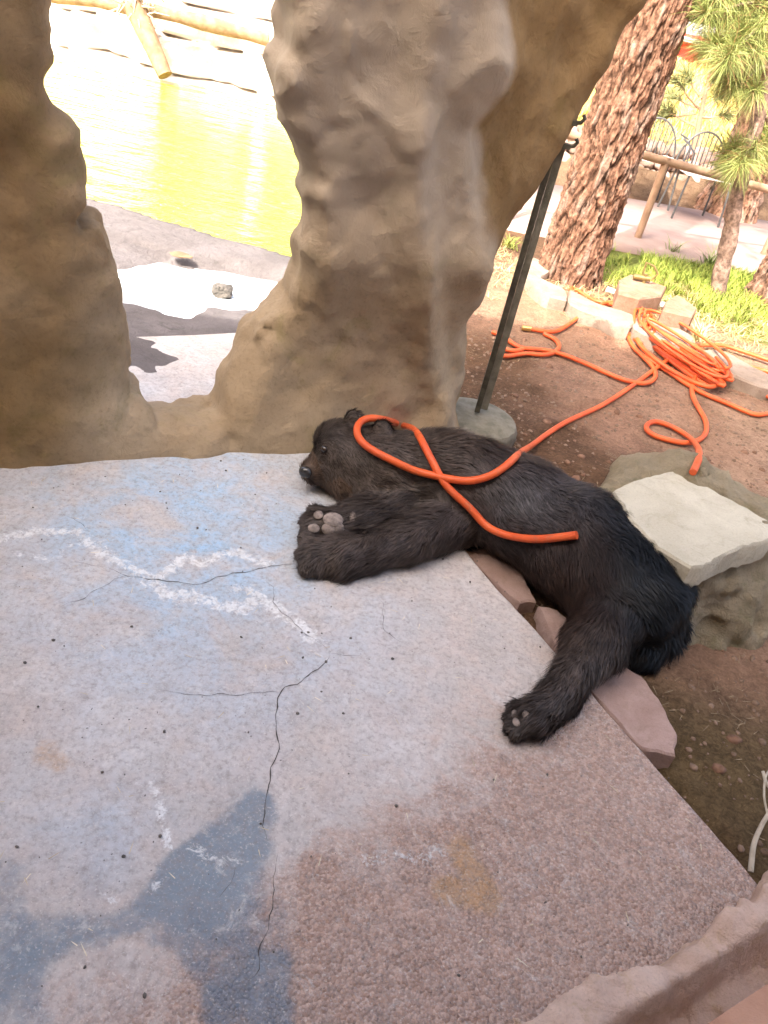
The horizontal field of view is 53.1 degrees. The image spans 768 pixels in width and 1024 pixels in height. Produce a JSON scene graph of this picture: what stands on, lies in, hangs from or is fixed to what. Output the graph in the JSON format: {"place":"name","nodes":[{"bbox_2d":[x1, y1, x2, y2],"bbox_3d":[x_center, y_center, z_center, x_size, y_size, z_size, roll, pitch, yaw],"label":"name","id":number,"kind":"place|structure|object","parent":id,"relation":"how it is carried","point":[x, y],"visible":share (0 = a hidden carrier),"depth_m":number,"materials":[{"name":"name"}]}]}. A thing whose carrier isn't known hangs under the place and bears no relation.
{"place":"outdoors","nodes":[
{"label":"outdoors","id":0,"kind":"place"},
{"bbox_2d":[44,55,301,255],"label":"pool water","id":1,"kind":"structure","parent":0,"point":[216,163],"depth_m":7.61,"materials":[{"name":"liquid"}]},
{"bbox_2d":[460,65,767,883],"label":"dirt ground","id":2,"kind":"structure","parent":0,"point":[726,817],"depth_m":3.68,"materials":[{"name":"soil"}]},
{"bbox_2d":[49,0,274,104],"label":"rock bank","id":3,"kind":"object","parent":2,"relation":"on","point":[95,36],"visible":0.2,"depth_m":10.73,"materials":[{"name":"beige stone"}]},
{"bbox_2d":[123,0,171,78],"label":"leaning log","id":4,"kind":"object","parent":3,"relation":"on","point":[145,31],"visible":0.97,"depth_m":10.08,"materials":[{"name":"brown wood"}]},
{"bbox_2d":[101,0,169,31],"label":"brush pile","id":5,"kind":"object","parent":4,"relation":"on","point":[147,5],"visible":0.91,"depth_m":10.02,"materials":[{"name":"plant"}]},
{"bbox_2d":[51,0,269,45],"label":"fallen log","id":6,"kind":"object","parent":3,"relation":"on","point":[208,23],"visible":0.8,"depth_m":10.23,"materials":[{"name":"brown wood"}]},
{"bbox_2d":[86,198,290,372],"bbox_3d":[-2.434,-0.960,3.818,5.225,0.854,2.500,13,35,0],"label":"pool surround","id":7,"kind":"object","parent":2,"relation":"on","point":[136,239],"visible":0.16,"depth_m":4.20,"materials":[{"name":"concrete"}]},
{"bbox_2d":[170,251,192,258],"bbox_3d":[-1.085,-1.373,4.107,0.126,0.025,0.062,13,35,0],"label":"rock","id":8,"kind":"object","parent":7,"relation":"on","point":[178,254],"visible":1,"depth_m":4.09,"materials":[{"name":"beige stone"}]},
{"bbox_2d":[117,263,276,318],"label":"puddle water","id":9,"kind":"structure","parent":7,"relation":"in","point":[171,290],"depth_m":3.92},
{"bbox_2d":[211,282,232,298],"bbox_3d":[-0.825,-1.127,3.919,0.109,0.083,0.092,13,35,0],"label":"dark stone","id":10,"kind":"object","parent":9,"relation":"on","point":[221,290],"visible":1,"depth_m":3.89,"materials":[{"name":"grey stone"}]},
{"bbox_2d":[0,0,646,468],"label":"rock wall","id":11,"kind":"structure","parent":2,"relation":"on","point":[428,138],"depth_m":2.39,"materials":[{"name":"brown stone"}]},
{"bbox_2d":[0,333,756,1023],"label":"concrete floor","id":12,"kind":"structure","parent":2,"relation":"on","point":[414,911],"depth_m":1.73,"materials":[{"name":"grey concrete"}]},
{"bbox_2d":[0,458,701,968],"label":"floor straw","id":13,"kind":"object","parent":12,"relation":"on","point":[312,710],"visible":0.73,"depth_m":1.79,"materials":[{"name":"beige plant"}]},
{"bbox_2d":[5,459,724,1002],"bbox_3d":[-0.195,0.392,2.002,2.201,0.008,1.792,13,35,0],"label":"floor grit","id":14,"kind":"object","parent":12,"relation":"on","point":[259,823],"visible":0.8,"depth_m":1.81,"materials":[{"name":"grey stone"}]},
{"bbox_2d":[293,407,702,746],"bbox_3d":[0.267,0.082,2.402,1.379,0.440,0.956,34,40,27],"label":"black bear","id":15,"kind":"object","parent":12,"relation":"on","point":[615,590],"visible":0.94,"depth_m":2.33},
{"bbox_2d":[502,234,522,250],"bbox_3d":[0.932,-1.992,5.669,0.237,0.094,0.263,13,35,0],"label":"grass clump","id":16,"kind":"object","parent":2,"relation":"on","point":[508,243],"visible":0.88,"depth_m":5.68,"materials":[{"name":"plant"}]},
{"bbox_2d":[456,114,586,447],"bbox_3d":[0.493,-0.838,2.998,0.389,1.339,0.390,13,35,0],"label":"pole","id":17,"kind":"object","parent":2,"relation":"on","point":[481,414],"visible":0.57,"depth_m":3.09,"materials":[{"name":"metal"}]},
{"bbox_2d":[353,286,767,542],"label":"garden hose","id":18,"kind":"object","parent":2,"relation":"on","point":[704,374],"visible":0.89,"depth_m":4.09,"materials":[{"name":"orange rubber"}]},
{"bbox_2d":[465,548,676,768],"bbox_3d":[0.381,0.217,2.551,0.241,0.097,1.568,-10,41,-29],"label":"flagstone border","id":19,"kind":"object","parent":2,"relation":"on","point":[633,708],"visible":0.36,"depth_m":2.16,"materials":[{"name":"pink stone"}]},
{"bbox_2d":[463,308,767,859],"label":"dirt pebbles","id":20,"kind":"object","parent":2,"relation":"on","point":[694,767],"visible":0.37,"depth_m":3.70,"materials":[{"name":"soil"}]},
{"bbox_2d":[538,0,694,291],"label":"pine tree","id":21,"kind":"object","parent":2,"relation":"on","point":[622,114],"visible":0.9,"depth_m":4.74,"materials":[{"name":"brown plant"}]},
{"bbox_2d":[465,308,767,839],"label":"straw litter","id":22,"kind":"object","parent":2,"relation":"on","point":[630,452],"visible":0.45,"depth_m":3.96,"materials":[{"name":"beige plant"}]},
{"bbox_2d":[467,308,767,773],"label":"bark flakes","id":23,"kind":"object","parent":2,"relation":"on","point":[720,768],"visible":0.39,"depth_m":3.56,"materials":[{"name":"brown wood"}]},
{"bbox_2d":[488,242,767,358],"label":"dry grass","id":24,"kind":"structure","parent":2,"relation":"on","point":[704,319],"depth_m":5.17,"materials":[{"name":"plant"}]},
{"bbox_2d":[605,262,664,307],"bbox_3d":[1.769,-1.522,5.132,0.513,0.275,0.040,13,35,0],"label":"water valve","id":25,"kind":"object","parent":2,"relation":"on","point":[644,277],"visible":0.41,"depth_m":5.10,"materials":[{"name":"brown metal"}]},
{"bbox_2d":[611,275,665,317],"bbox_3d":[1.651,-1.381,5.068,0.296,0.200,0.526,23,36,15],"label":"stone block","id":26,"kind":"object","parent":2,"relation":"on","point":[631,294],"depth_m":4.94,"materials":[{"name":"beige stone"}]},
{"bbox_2d":[562,125,716,182],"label":"stone wall","id":27,"kind":"structure","parent":2,"relation":"on","point":[642,163],"depth_m":8.70,"materials":[{"name":"beige stone"}]},
{"bbox_2d":[513,870,767,1023],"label":"rock ledge","id":28,"kind":"object","parent":2,"relation":"on","point":[719,967],"visible":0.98,"depth_m":1.36,"materials":[{"name":"stone"}]},
{"bbox_2d":[708,984,767,1023],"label":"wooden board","id":29,"kind":"object","parent":28,"relation":"on","point":[752,1008],"visible":1,"depth_m":1.15,"materials":[{"name":"brown wood"}]},
{"bbox_2d":[519,258,767,399],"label":"edging stones","id":30,"kind":"object","parent":2,"relation":"on","point":[621,325],"visible":0.67,"depth_m":4.66,"materials":[{"name":"beige stone"}]},
{"bbox_2d":[567,130,767,254],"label":"rail fence","id":31,"kind":"object","parent":2,"relation":"on","point":[665,162],"visible":0.2,"depth_m":6.47,"materials":[{"name":"brown wood"}]},
{"bbox_2d":[657,295,696,332],"bbox_3d":[1.835,-1.202,4.861,0.193,0.220,0.428,25,37,17],"label":"stone block","id":32,"kind":"object","parent":2,"relation":"on","point":[676,310],"depth_m":4.70,"materials":[{"name":"beige stone"}]},
{"bbox_2d":[600,448,767,650],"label":"boulder","id":33,"kind":"object","parent":2,"relation":"on","point":[704,529],"visible":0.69,"depth_m":2.43,"materials":[{"name":"stone"}]},
{"bbox_2d":[602,243,767,334],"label":"lawn grass","id":34,"kind":"structure","parent":2,"relation":"on","point":[671,266],"depth_m":5.67,"materials":[{"name":"green plant"}]},
{"bbox_2d":[652,58,736,148],"bbox_3d":[3.903,-5.104,9.673,1.186,1.189,1.016,13,35,0],"label":"pine sapling","id":35,"kind":"object","parent":2,"relation":"on","point":[667,111],"visible":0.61,"depth_m":9.61,"materials":[{"name":"green plant"}]},
{"bbox_2d":[677,22,714,66],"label":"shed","id":36,"kind":"structure","parent":2,"relation":"on","point":[683,53],"depth_m":22.44,"materials":[{"name":"orange metal"}]},
{"bbox_2d":[691,319,729,342],"bbox_3d":[1.997,-1.146,4.810,0.337,0.139,0.326,13,35,0],"label":"grass clump","id":37,"kind":"object","parent":2,"relation":"on","point":[698,329],"visible":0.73,"depth_m":4.82,"materials":[{"name":"yellow plant"}]},
{"bbox_2d":[694,243,736,268],"bbox_3d":[2.690,-2.100,6.297,0.464,0.216,0.483,13,35,0],"label":"grass clump","id":38,"kind":"object","parent":2,"relation":"on","point":[710,260],"visible":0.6,"depth_m":6.29,"materials":[{"name":"green plant"}]},
{"bbox_2d":[670,0,767,296],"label":"pine tree","id":39,"kind":"object","parent":2,"relation":"on","point":[733,57],"visible":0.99,"depth_m":4.68,"materials":[{"name":"green plant"}]},
{"bbox_2d":[693,81,767,223],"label":"pine tree","id":40,"kind":"object","parent":2,"relation":"on","point":[752,203],"visible":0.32,"depth_m":8.16,"materials":[{"name":"brown plant"}]},
{"bbox_2d":[743,249,767,303],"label":"pine tree","id":41,"kind":"object","parent":2,"relation":"on","point":[758,284],"visible":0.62,"depth_m":5.71,"materials":[{"name":"brown plant"}]},
{"bbox_2d":[747,771,767,872],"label":"dry twig","id":42,"kind":"object","parent":2,"relation":"on","point":[751,861],"visible":1,"depth_m":1.84,"materials":[{"name":"beige wood"}]},
{"bbox_2d":[507,184,767,274],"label":"path","id":43,"kind":"structure","parent":0,"point":[693,227],"depth_m":7.13,"materials":[{"name":"beige concrete"}]},
{"bbox_2d":[644,117,690,210],"bbox_3d":[2.770,-3.599,7.897,0.562,0.770,0.520,13,35,0],"label":"garden chair","id":44,"kind":"object","parent":43,"relation":"on","point":[674,152],"visible":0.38,"depth_m":7.93,"materials":[{"name":"paint"}]},
{"bbox_2d":[665,236,688,252],"bbox_3d":[2.495,-2.274,6.537,0.330,0.152,0.292,30,38,23],"label":"grass clump","id":45,"kind":"object","parent":43,"relation":"on","point":[672,248],"visible":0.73,"depth_m":6.55,"materials":[{"name":"green plant"}]},
{"bbox_2d":[657,131,731,227],"bbox_3d":[3.181,-3.341,7.670,0.560,0.770,0.492,8,35,-7],"label":"garden chair","id":46,"kind":"object","parent":43,"relation":"on","point":[689,174],"visible":0.55,"depth_m":7.67,"materials":[{"name":"paint"}]},
{"bbox_2d":[578,56,751,160],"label":"hill grass","id":47,"kind":"structure","parent":0,"point":[696,101],"depth_m":12.85,"materials":[{"name":"green plant"}]}
]}

